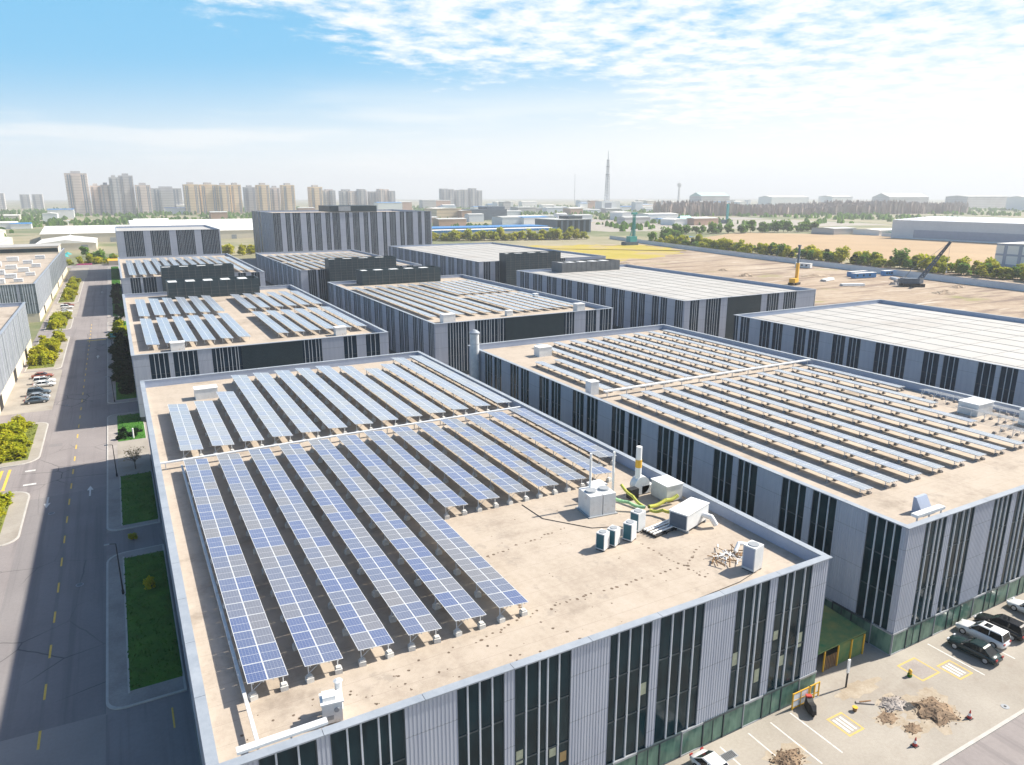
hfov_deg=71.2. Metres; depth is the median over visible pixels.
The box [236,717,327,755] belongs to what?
cable tray
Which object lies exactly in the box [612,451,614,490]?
vent pipe
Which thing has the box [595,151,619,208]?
lattice tower
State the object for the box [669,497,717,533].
air handler
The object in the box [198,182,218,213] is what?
apartment tower
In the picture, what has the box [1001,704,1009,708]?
drain cap
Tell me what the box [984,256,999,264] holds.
broadleaf tree
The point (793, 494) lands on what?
window
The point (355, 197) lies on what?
apartment tower
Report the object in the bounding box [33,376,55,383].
parked car
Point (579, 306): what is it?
roof hatch
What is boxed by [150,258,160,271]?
solar row
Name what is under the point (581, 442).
solar row
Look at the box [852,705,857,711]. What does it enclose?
bucket
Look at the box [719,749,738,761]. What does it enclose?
manhole cover
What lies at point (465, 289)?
solar row
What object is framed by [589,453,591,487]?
vent pipe
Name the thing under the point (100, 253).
broadleaf tree
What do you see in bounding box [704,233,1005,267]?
tan field
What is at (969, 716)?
traffic cone
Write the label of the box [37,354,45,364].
shrub
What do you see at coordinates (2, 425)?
shrub
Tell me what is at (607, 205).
building
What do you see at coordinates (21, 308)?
window
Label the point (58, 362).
sidewalk
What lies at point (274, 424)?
solar row
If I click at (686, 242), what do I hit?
broadleaf tree
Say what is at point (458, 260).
window
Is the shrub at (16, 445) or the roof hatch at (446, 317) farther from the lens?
the roof hatch at (446, 317)
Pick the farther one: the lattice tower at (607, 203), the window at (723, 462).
the lattice tower at (607, 203)
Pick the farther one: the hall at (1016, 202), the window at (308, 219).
the hall at (1016, 202)
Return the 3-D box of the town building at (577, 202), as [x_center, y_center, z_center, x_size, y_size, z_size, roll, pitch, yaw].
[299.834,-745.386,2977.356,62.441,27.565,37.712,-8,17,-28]
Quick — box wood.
[653,199,968,215]
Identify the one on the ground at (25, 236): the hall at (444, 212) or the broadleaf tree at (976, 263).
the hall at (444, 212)
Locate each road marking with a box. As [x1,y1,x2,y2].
[0,470,10,490]
[23,469,35,485]
[37,324,91,749]
[44,356,97,507]
[171,707,174,727]
[720,629,1014,764]
[826,712,864,735]
[832,716,856,731]
[897,658,939,680]
[901,660,934,677]
[937,660,972,679]
[943,663,965,676]
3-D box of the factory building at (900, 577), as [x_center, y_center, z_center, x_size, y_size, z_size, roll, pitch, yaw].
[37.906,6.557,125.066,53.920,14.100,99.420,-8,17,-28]
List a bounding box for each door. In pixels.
[0,394,3,411]
[13,368,17,382]
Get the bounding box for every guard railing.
[791,686,809,709]
[809,681,819,699]
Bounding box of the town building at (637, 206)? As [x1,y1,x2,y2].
[631,202,642,210]
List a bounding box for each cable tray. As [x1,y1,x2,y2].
[160,406,520,469]
[181,465,258,749]
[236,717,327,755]
[603,359,810,396]
[911,504,945,520]
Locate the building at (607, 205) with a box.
[605,203,611,207]
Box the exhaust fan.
[626,446,650,499]
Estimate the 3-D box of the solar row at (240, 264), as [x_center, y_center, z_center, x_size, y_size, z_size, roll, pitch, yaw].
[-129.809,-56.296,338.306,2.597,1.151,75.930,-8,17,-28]
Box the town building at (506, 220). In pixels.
[492,216,520,224]
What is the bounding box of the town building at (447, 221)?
[432,218,466,225]
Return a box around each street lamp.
[104,444,117,476]
[104,543,124,593]
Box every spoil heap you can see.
[738,273,752,276]
[801,274,829,277]
[932,290,956,294]
[949,285,964,288]
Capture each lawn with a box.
[0,424,37,463]
[0,497,10,532]
[27,338,62,368]
[46,318,68,329]
[58,280,80,302]
[111,266,124,316]
[114,321,136,399]
[117,413,145,441]
[120,471,157,524]
[123,550,182,690]
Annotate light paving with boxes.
[117,439,151,475]
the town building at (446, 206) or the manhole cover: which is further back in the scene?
the town building at (446, 206)
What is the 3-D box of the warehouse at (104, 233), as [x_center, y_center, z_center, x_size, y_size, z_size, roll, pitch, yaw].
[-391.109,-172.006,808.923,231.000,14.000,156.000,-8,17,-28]
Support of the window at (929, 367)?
in the factory building at (977, 354)
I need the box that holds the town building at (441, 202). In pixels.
[436,200,450,206]
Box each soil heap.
[769,748,805,764]
[876,710,899,723]
[903,722,922,734]
[910,696,960,726]
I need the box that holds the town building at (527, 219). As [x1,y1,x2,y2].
[518,216,549,224]
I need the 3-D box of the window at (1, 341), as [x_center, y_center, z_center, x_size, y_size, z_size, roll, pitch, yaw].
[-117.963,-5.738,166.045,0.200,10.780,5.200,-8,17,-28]
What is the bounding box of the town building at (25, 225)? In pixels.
[10,222,32,228]
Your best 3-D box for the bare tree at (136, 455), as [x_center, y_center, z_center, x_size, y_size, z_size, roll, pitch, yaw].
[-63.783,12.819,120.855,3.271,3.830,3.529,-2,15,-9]
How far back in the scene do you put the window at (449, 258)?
375.79 m
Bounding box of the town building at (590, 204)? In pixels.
[580,202,592,207]
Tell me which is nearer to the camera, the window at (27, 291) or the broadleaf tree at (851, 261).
the window at (27, 291)
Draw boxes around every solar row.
[125,260,135,277]
[134,260,146,276]
[135,299,149,318]
[140,319,159,348]
[143,260,156,274]
[148,298,164,316]
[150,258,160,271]
[156,317,177,347]
[159,258,170,265]
[162,298,180,316]
[167,258,178,264]
[168,404,203,458]
[172,316,196,345]
[175,257,187,264]
[175,297,195,313]
[183,257,195,264]
[183,458,288,701]
[187,315,215,342]
[188,296,209,313]
[191,257,205,263]
[194,401,234,453]
[199,256,214,263]
[201,295,224,311]
[203,314,232,341]
[207,256,221,263]
[216,257,243,270]
[216,391,263,448]
[217,453,342,683]
[218,313,250,340]
[224,257,253,271]
[230,294,255,310]
[231,375,292,446]
[242,293,268,308]
[248,448,393,666]
[251,311,288,335]
[253,373,320,439]
[255,293,282,309]
[266,310,303,334]
[267,255,286,260]
[267,292,295,305]
[274,370,346,437]
[276,254,295,260]
[278,291,309,305]
[279,309,320,332]
[279,444,441,651]
[285,261,308,268]
[289,290,322,305]
[293,308,332,331]
[294,254,313,259]
[294,261,317,268]
[295,368,372,433]
[303,260,324,267]
[307,307,350,330]
[308,439,486,637]
[315,366,397,429]
[320,306,366,329]
[336,435,527,623]
[338,366,422,425]
[352,287,435,317]
[364,368,445,419]
[364,431,467,519]
[365,287,443,313]
[375,286,462,314]
[380,364,468,416]
[386,285,476,314]
[390,426,498,511]
[392,357,489,414]
[398,285,490,312]
[408,284,503,311]
[410,356,510,409]
[415,422,529,504]
[418,282,463,293]
[427,282,472,294]
[435,282,481,293]
[441,419,557,497]
[443,281,488,292]
[452,281,497,292]
[458,280,505,291]
[464,295,523,311]
[464,415,585,491]
[466,280,514,290]
[475,295,532,310]
[483,294,543,309]
[486,412,611,481]
[491,293,552,308]
[500,293,560,308]
[508,292,570,306]
[509,408,616,465]
[519,291,572,304]
[536,344,653,386]
[536,361,612,393]
[553,342,673,383]
[554,359,633,390]
[570,340,691,380]
[586,338,710,377]
[603,336,728,375]
[618,335,745,372]
[620,394,872,496]
[633,333,762,369]
[641,390,897,488]
[647,331,778,367]
[662,387,921,481]
[663,330,794,364]
[683,384,944,474]
[701,381,965,467]
[720,378,986,461]
[739,375,1005,455]
[757,372,1023,450]
[774,369,976,427]
[790,367,938,407]
[807,364,904,391]
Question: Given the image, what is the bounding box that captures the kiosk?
[107,258,118,264]
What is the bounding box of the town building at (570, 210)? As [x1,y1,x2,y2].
[563,208,582,213]
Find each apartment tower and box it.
[0,193,6,209]
[19,194,31,208]
[31,194,44,208]
[64,171,92,215]
[90,183,103,214]
[100,183,112,214]
[108,175,122,214]
[118,173,136,214]
[134,183,153,214]
[151,186,182,211]
[182,182,200,213]
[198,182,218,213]
[217,183,230,211]
[229,183,242,213]
[242,185,256,211]
[255,183,270,210]
[270,186,280,209]
[280,183,295,209]
[307,185,322,209]
[322,190,328,204]
[328,190,335,204]
[338,191,347,204]
[347,191,353,204]
[353,191,356,204]
[356,189,365,204]
[367,191,375,204]
[376,189,383,201]
[384,189,388,201]
[389,191,395,201]
[439,189,447,199]
[448,189,453,203]
[454,190,462,207]
[462,190,467,207]
[468,188,476,207]
[476,190,481,205]
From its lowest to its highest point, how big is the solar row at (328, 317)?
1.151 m
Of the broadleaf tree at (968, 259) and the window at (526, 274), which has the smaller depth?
the window at (526, 274)
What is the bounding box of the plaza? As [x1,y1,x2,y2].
[194,593,1023,764]
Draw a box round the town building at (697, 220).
[686,217,718,224]
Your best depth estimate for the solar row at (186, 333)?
169.71 m
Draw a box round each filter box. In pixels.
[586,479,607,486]
[651,475,683,503]
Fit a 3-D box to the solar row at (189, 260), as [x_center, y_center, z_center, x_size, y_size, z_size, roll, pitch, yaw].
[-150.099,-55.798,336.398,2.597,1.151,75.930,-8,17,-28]
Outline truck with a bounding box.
[889,277,906,285]
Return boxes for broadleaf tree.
[66,259,73,264]
[76,255,83,263]
[79,246,89,255]
[84,253,93,263]
[91,256,102,263]
[95,248,106,262]
[106,326,127,337]
[111,319,126,329]
[223,243,234,254]
[236,245,245,254]
[246,247,254,253]
[432,232,439,240]
[441,234,450,240]
[447,229,460,240]
[462,228,474,240]
[471,232,479,240]
[478,229,491,240]
[492,232,499,239]
[496,226,504,237]
[501,234,510,239]
[510,232,517,239]
[517,230,526,238]
[525,228,531,239]
[527,231,539,238]
[537,229,547,237]
[538,233,544,239]
[545,229,554,239]
[549,228,563,239]
[565,226,573,237]
[565,231,572,239]
[572,229,579,238]
[580,231,588,238]
[647,231,657,240]
[658,226,671,239]
[666,235,673,242]
[668,238,675,243]
[670,229,677,236]
[675,235,684,244]
[678,225,683,234]
[681,234,689,240]
[681,240,689,245]
[684,224,691,233]
[690,241,698,246]
[691,226,701,233]
[692,234,702,240]
[698,241,706,247]
[699,225,706,233]
[705,239,714,248]
[707,221,716,232]
[715,223,724,232]
[717,237,725,247]
[722,239,734,250]
[724,223,733,233]
[732,239,746,251]
[737,224,746,232]
[741,243,753,252]
[746,220,755,230]
[755,242,762,252]
[757,226,766,231]
[758,221,769,231]
[758,244,770,254]
[768,245,772,254]
[770,220,778,231]
[775,220,784,230]
[775,243,788,256]
[780,219,790,231]
[782,246,793,257]
[786,219,794,231]
[794,225,801,230]
[795,249,806,258]
[797,222,806,230]
[802,244,817,257]
[806,220,812,229]
[806,250,816,259]
[810,221,819,230]
[813,248,823,260]
[822,252,833,261]
[834,245,850,263]
[849,257,857,263]
[856,253,869,263]
[857,250,868,259]
[862,255,873,264]
[871,258,886,266]
[872,254,886,263]
[883,259,897,267]
[892,248,910,267]
[902,259,913,267]
[909,259,921,268]
[910,253,923,268]
[916,254,937,268]
[927,259,940,272]
[937,255,951,268]
[938,261,950,273]
[954,258,967,274]
[955,256,971,274]
[956,263,971,275]
[968,260,983,274]
[974,263,994,275]
[977,263,987,277]
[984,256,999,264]
[987,261,1000,277]
[987,267,1012,277]
[996,267,1015,278]
[1012,266,1021,277]
[1020,265,1023,278]
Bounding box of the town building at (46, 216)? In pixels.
[42,212,58,221]
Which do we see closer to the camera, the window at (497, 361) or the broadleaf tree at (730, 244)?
the window at (497, 361)
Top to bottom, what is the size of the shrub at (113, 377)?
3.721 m
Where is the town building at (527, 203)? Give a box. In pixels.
[519,201,536,206]
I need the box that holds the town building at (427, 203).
[419,200,435,207]
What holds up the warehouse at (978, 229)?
on the ground at (25, 236)
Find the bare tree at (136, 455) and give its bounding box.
[123,446,145,468]
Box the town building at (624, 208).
[620,206,630,210]
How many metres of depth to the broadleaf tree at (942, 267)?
421.54 m
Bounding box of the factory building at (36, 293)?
[0,243,67,322]
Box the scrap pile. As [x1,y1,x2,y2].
[707,541,746,566]
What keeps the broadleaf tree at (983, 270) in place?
on the dirt ground at (990, 300)
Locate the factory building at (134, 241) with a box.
[114,225,221,256]
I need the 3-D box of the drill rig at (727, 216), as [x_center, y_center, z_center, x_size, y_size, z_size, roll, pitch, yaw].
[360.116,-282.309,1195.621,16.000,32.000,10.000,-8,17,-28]
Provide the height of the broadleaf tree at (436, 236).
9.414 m
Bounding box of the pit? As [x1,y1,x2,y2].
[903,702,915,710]
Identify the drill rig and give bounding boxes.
[621,212,637,244]
[721,204,732,223]
[788,245,801,284]
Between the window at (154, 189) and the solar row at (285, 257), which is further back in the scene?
the window at (154, 189)
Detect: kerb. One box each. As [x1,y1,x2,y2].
[0,422,48,467]
[0,492,29,546]
[24,336,69,371]
[57,278,84,303]
[106,544,186,709]
[107,320,137,403]
[107,411,159,530]
[932,708,1023,764]
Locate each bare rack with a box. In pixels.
[920,389,1019,420]
[954,405,1023,428]
[992,424,1023,441]
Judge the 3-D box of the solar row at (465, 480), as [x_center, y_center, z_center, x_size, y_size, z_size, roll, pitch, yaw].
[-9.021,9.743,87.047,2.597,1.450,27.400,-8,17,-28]
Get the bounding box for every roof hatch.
[169,340,184,350]
[193,384,217,399]
[333,325,346,335]
[439,313,455,322]
[504,310,512,315]
[534,344,551,356]
[573,302,585,310]
[585,379,599,394]
[957,397,994,416]
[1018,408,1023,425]
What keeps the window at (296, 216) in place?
in the factory building at (372, 229)
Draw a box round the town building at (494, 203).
[492,201,512,206]
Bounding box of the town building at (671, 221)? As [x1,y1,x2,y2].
[660,218,687,224]
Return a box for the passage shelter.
[818,605,866,671]
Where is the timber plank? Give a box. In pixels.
[855,700,874,704]
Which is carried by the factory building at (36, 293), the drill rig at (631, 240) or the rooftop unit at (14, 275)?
the rooftop unit at (14, 275)
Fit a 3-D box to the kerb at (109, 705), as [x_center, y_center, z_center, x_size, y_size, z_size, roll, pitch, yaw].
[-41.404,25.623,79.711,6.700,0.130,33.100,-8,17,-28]
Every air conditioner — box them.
[596,529,609,551]
[607,525,620,546]
[622,519,636,542]
[630,508,645,532]
[741,540,763,572]
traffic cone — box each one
[910,737,918,748]
[965,710,973,720]
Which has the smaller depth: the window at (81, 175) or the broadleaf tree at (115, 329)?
the broadleaf tree at (115, 329)
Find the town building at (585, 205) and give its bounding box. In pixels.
[578,203,587,207]
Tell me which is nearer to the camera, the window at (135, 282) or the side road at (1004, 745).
the side road at (1004, 745)
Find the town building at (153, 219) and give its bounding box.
[133,218,168,219]
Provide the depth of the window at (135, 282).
279.57 m
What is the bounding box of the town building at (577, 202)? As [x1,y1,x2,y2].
[575,200,586,205]
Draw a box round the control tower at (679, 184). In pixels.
[677,181,681,201]
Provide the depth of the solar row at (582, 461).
91.65 m
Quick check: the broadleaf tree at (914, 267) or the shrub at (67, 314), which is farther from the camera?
the broadleaf tree at (914, 267)
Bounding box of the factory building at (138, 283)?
[118,253,265,293]
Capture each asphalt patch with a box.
[0,486,106,740]
[0,714,105,764]
[49,443,62,446]
[66,375,76,378]
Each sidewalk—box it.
[0,423,46,466]
[0,492,27,544]
[25,336,68,371]
[45,319,72,330]
[57,278,83,303]
[108,266,123,316]
[108,321,136,402]
[108,412,157,528]
[108,545,183,706]
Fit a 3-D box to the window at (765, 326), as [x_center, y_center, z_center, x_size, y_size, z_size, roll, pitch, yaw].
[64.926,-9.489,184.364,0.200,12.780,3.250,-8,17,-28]
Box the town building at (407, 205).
[402,202,411,209]
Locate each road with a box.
[0,266,200,764]
[67,258,255,267]
[941,714,1023,764]
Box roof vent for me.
[910,494,933,516]
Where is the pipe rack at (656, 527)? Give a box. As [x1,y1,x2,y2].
[642,519,676,537]
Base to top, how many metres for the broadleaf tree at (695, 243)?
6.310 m
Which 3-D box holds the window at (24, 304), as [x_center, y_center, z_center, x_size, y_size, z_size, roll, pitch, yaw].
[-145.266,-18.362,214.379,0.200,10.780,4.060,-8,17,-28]
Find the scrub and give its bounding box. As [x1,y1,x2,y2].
[0,204,1023,236]
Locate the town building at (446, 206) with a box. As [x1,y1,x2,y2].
[437,206,455,207]
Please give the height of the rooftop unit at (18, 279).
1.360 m
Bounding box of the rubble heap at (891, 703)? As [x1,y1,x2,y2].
[879,695,908,711]
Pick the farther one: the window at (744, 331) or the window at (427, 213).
the window at (427, 213)
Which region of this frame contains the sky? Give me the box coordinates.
[0,0,1023,199]
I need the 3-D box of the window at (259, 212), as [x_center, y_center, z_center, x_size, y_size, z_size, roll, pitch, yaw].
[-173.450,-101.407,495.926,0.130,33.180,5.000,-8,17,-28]
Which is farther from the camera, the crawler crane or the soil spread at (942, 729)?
the crawler crane
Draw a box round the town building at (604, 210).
[599,208,621,212]
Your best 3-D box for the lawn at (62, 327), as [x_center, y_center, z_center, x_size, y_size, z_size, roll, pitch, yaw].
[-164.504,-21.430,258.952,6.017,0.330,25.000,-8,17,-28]
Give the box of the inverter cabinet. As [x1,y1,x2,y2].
[319,678,343,723]
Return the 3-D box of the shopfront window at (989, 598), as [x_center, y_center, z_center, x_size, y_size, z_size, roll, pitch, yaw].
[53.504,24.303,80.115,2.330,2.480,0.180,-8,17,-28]
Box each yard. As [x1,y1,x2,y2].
[591,220,888,231]
[592,217,762,221]
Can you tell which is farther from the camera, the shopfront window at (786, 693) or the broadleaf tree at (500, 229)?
the broadleaf tree at (500, 229)
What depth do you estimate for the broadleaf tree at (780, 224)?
902.91 m
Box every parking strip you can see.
[0,369,62,415]
[47,303,79,318]
[67,268,88,278]
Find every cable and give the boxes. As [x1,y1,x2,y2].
[523,505,642,532]
[702,571,755,596]
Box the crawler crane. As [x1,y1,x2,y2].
[897,241,951,286]
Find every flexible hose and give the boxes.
[616,498,644,508]
[620,484,645,507]
[648,494,678,508]
[649,509,669,513]
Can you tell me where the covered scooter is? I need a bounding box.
[804,694,816,716]
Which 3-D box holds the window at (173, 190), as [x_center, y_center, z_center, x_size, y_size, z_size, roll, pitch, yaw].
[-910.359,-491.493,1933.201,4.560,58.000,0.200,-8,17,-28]
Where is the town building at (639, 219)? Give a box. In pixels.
[617,216,649,223]
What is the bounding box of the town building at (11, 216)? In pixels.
[3,214,20,220]
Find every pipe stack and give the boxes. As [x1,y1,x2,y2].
[820,277,834,281]
[839,283,864,285]
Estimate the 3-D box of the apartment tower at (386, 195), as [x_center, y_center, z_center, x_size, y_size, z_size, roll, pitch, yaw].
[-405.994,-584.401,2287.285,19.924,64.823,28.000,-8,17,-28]
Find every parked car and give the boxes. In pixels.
[24,396,48,404]
[25,392,50,398]
[26,387,50,394]
[31,371,53,377]
[32,380,55,386]
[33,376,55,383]
[60,304,73,308]
[689,747,728,764]
[947,633,1003,664]
[955,619,1011,648]
[974,612,1023,640]
[1006,597,1023,612]
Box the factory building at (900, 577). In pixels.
[467,324,1023,655]
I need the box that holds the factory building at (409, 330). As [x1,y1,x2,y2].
[328,265,612,374]
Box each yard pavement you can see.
[0,267,88,610]
[106,260,613,724]
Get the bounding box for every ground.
[0,199,1023,342]
[571,244,1023,317]
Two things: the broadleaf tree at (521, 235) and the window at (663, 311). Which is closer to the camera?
the window at (663, 311)
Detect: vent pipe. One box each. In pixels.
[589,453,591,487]
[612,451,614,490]
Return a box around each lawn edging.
[119,476,122,525]
[123,557,129,693]
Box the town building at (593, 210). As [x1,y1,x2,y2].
[583,209,600,212]
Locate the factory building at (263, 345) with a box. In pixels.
[122,275,388,421]
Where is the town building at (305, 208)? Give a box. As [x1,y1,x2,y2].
[297,207,314,209]
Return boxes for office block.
[995,242,1023,266]
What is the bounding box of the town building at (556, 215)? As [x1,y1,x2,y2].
[554,213,566,217]
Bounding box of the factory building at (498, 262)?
[388,242,605,285]
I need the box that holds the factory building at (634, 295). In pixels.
[516,259,816,339]
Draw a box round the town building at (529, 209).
[511,207,536,212]
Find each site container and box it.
[795,262,812,267]
[847,270,867,276]
[851,272,876,278]
[881,270,892,275]
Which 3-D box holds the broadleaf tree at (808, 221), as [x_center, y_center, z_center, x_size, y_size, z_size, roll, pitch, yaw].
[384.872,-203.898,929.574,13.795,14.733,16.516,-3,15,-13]
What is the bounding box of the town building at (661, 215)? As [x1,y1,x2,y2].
[635,213,677,219]
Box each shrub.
[0,423,6,432]
[0,429,12,435]
[0,433,16,446]
[0,445,16,461]
[0,491,14,505]
[0,504,6,516]
[5,423,23,433]
[6,434,22,444]
[6,447,26,459]
[7,441,17,448]
[7,442,26,450]
[8,420,27,435]
[11,414,27,427]
[13,435,32,445]
[15,418,25,428]
[26,353,40,365]
[26,421,35,427]
[27,349,39,355]
[29,344,43,350]
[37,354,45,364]
[39,351,50,364]
[43,340,53,347]
[46,318,61,329]
[46,353,53,363]
[49,337,59,344]
[49,343,62,351]
[52,331,67,341]
[63,311,72,318]
[65,290,73,295]
[108,344,126,356]
[110,356,123,365]
[110,372,131,380]
[111,351,122,359]
[112,330,125,339]
[112,365,129,382]
[113,359,124,368]
[115,431,127,439]
[116,308,121,314]
[117,373,133,387]
[118,340,129,347]
[118,381,135,394]
[118,427,127,432]
[122,376,135,389]
[123,363,133,374]
[127,532,137,539]
[142,575,155,589]
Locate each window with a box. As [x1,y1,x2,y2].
[0,285,17,302]
[0,334,8,381]
[0,353,5,387]
[0,373,2,392]
[2,331,11,376]
[5,327,14,370]
[8,324,16,366]
[11,320,19,361]
[13,317,21,357]
[16,314,23,353]
[18,284,38,313]
[18,312,25,349]
[20,308,27,346]
[22,306,29,342]
[24,304,30,338]
[34,283,40,312]
[38,280,42,307]
[66,174,72,208]
[69,175,75,213]
[81,175,86,212]
[83,175,89,213]
[120,177,124,212]
[121,177,126,212]
[123,231,145,256]
[129,177,133,212]
[130,177,135,212]
[130,278,141,293]
[143,277,157,292]
[149,353,170,378]
[150,230,171,255]
[154,189,157,211]
[157,189,160,210]
[173,190,176,206]
[173,350,199,376]
[176,230,196,254]
[185,647,195,722]
[193,694,202,763]
[201,229,220,253]
[212,346,243,372]
[251,272,260,285]
[254,211,257,252]
[256,211,260,252]
[258,740,317,764]
[259,212,263,251]
[262,212,265,251]
[265,212,269,251]
[268,213,272,251]
[270,213,273,251]
[271,213,275,251]
[273,213,282,251]
[285,213,292,251]
[292,213,302,250]
[301,339,322,362]
[306,213,312,250]
[308,270,317,296]
[314,213,322,250]
[318,269,326,298]
[325,212,331,249]
[328,283,330,303]
[330,709,406,764]
[331,284,333,304]
[332,212,341,249]
[336,286,338,307]
[339,287,342,309]
[344,289,347,311]
[344,336,356,358]
[345,212,350,248]
[348,291,350,312]
[353,212,360,250]
[354,293,357,316]
[357,294,360,317]
[363,212,369,252]
[364,297,367,321]
[366,333,379,355]
[368,299,371,323]
[370,212,378,254]
[374,301,378,326]
[379,303,382,328]
[382,212,387,255]
[386,306,390,348]
[389,212,396,245]
[391,308,395,351]
[399,311,403,352]
[400,212,404,244]
[404,313,408,351]
[406,212,413,244]
[413,316,417,350]
[418,211,421,244]
[419,319,423,352]
[424,211,430,243]
[428,322,433,357]
[440,255,442,274]
[443,256,445,274]
[448,257,450,274]
[448,321,468,370]
[452,257,453,274]
[457,258,459,274]
[457,674,503,764]
[460,259,462,273]
[466,260,468,275]
[470,261,471,275]
[475,262,478,277]
[475,318,505,343]
[484,262,489,279]
[485,353,491,386]
[495,261,498,281]
[495,357,500,390]
[511,364,518,399]
[515,650,570,764]
[520,271,523,287]
[521,368,528,404]
[525,272,528,288]
[533,274,536,290]
[538,275,541,291]
[539,376,548,414]
[547,276,550,293]
[551,381,560,420]
[552,277,556,294]
[562,279,565,296]
[563,221,566,231]
[563,312,573,334]
[567,280,571,297]
[572,390,583,431]
[574,220,577,230]
[577,282,581,300]
[580,220,583,231]
[583,283,587,301]
[585,310,595,331]
[586,220,588,231]
[586,396,597,438]
[594,285,598,304]
[599,309,610,330]
[600,286,605,305]
[606,622,651,764]
[611,406,624,451]
[612,288,617,325]
[612,751,636,764]
[618,290,624,326]
[627,413,641,458]
[630,292,637,327]
[635,741,659,764]
[638,293,644,326]
[651,296,658,324]
[654,603,704,742]
[657,426,673,475]
[658,731,681,764]
[660,297,666,323]
[674,300,682,327]
[676,434,693,485]
[680,722,702,756]
[689,300,698,331]
[701,713,723,746]
[704,298,720,335]
[711,449,732,504]
[721,703,743,737]
[728,580,769,708]
[733,315,738,340]
[735,459,757,516]
[739,317,749,342]
[741,695,762,727]
[759,320,770,347]
[760,686,781,718]
[766,293,778,310]
[767,565,812,691]
[771,323,782,350]
[778,477,805,539]
[778,678,799,710]
[783,291,796,308]
[793,327,805,355]
[797,671,816,693]
[807,330,819,358]
[808,490,836,591]
[824,597,832,607]
[830,334,845,364]
[831,601,850,619]
[846,337,860,368]
[850,611,870,642]
[855,513,901,629]
[868,622,891,655]
[873,342,889,374]
[889,627,907,655]
[890,346,906,378]
[904,621,921,648]
[911,517,946,623]
[918,615,934,642]
[920,352,939,386]
[931,609,948,635]
[937,507,974,612]
[939,355,958,390]
[945,603,960,629]
[958,598,973,621]
[970,592,985,617]
[973,362,995,398]
[978,494,1011,593]
[982,587,997,611]
[994,582,1008,606]
[996,366,1018,403]
[1000,490,1023,583]
[1005,577,1020,600]
[1016,575,1023,595]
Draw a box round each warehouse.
[0,229,6,236]
[0,237,12,244]
[36,235,97,250]
[40,223,253,241]
[128,218,251,224]
[432,224,556,239]
[811,227,855,234]
[852,228,891,235]
[881,232,890,236]
[891,216,1023,243]
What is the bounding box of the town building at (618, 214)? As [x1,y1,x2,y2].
[610,211,632,219]
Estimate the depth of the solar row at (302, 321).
182.63 m
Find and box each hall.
[424,207,460,217]
[457,210,471,217]
[689,192,729,201]
[758,196,808,204]
[818,195,852,202]
[872,193,928,202]
[945,195,1008,208]
[1005,196,1023,210]
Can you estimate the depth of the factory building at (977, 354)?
168.00 m
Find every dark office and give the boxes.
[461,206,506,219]
[534,216,590,232]
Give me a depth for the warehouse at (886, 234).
816.87 m
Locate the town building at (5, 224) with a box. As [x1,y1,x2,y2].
[0,221,17,228]
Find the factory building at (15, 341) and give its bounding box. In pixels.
[0,302,31,412]
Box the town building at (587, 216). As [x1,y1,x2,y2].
[567,214,592,221]
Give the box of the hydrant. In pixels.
[907,669,911,677]
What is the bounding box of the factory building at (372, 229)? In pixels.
[252,205,431,255]
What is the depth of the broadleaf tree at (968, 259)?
418.86 m
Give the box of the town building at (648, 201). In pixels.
[643,200,654,203]
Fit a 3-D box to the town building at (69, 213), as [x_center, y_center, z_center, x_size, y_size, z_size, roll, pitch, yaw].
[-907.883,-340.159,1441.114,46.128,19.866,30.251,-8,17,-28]
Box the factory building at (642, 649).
[140,351,832,764]
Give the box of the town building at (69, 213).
[47,209,74,218]
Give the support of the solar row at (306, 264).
on the factory building at (313, 281)
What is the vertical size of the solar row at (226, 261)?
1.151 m
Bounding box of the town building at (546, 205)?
[539,204,554,207]
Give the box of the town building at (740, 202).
[732,201,746,204]
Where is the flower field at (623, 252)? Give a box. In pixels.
[528,244,686,260]
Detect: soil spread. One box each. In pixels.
[762,742,811,764]
[834,677,881,700]
[872,711,904,727]
[875,692,913,714]
[899,719,930,738]
[904,695,968,734]
[916,687,942,699]
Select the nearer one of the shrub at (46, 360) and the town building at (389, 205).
the shrub at (46, 360)
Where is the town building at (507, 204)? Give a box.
[498,201,510,209]
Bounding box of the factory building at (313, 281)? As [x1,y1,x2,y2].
[256,249,421,301]
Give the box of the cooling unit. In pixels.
[576,484,617,518]
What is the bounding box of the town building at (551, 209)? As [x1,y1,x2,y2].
[543,207,562,212]
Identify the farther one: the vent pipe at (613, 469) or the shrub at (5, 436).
the shrub at (5, 436)
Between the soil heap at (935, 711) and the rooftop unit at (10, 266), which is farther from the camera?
the rooftop unit at (10, 266)
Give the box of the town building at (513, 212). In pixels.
[507,210,521,215]
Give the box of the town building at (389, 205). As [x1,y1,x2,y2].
[374,202,401,209]
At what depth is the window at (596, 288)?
257.11 m
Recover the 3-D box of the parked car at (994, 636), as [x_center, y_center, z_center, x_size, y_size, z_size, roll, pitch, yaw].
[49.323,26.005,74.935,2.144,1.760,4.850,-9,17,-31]
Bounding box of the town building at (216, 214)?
[209,211,227,218]
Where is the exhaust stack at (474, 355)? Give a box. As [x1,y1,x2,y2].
[469,329,479,380]
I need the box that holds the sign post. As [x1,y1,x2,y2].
[845,659,850,686]
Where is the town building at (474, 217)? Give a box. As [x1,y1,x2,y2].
[465,213,483,221]
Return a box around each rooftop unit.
[0,278,5,283]
[4,273,16,278]
[5,265,16,269]
[6,257,18,261]
[14,278,22,281]
[18,267,28,271]
[22,260,32,263]
[25,272,34,275]
[31,263,40,267]
[35,255,44,258]
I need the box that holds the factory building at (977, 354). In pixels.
[733,299,1023,406]
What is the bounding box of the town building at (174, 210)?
[164,207,184,213]
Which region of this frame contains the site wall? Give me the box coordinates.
[610,236,1023,291]

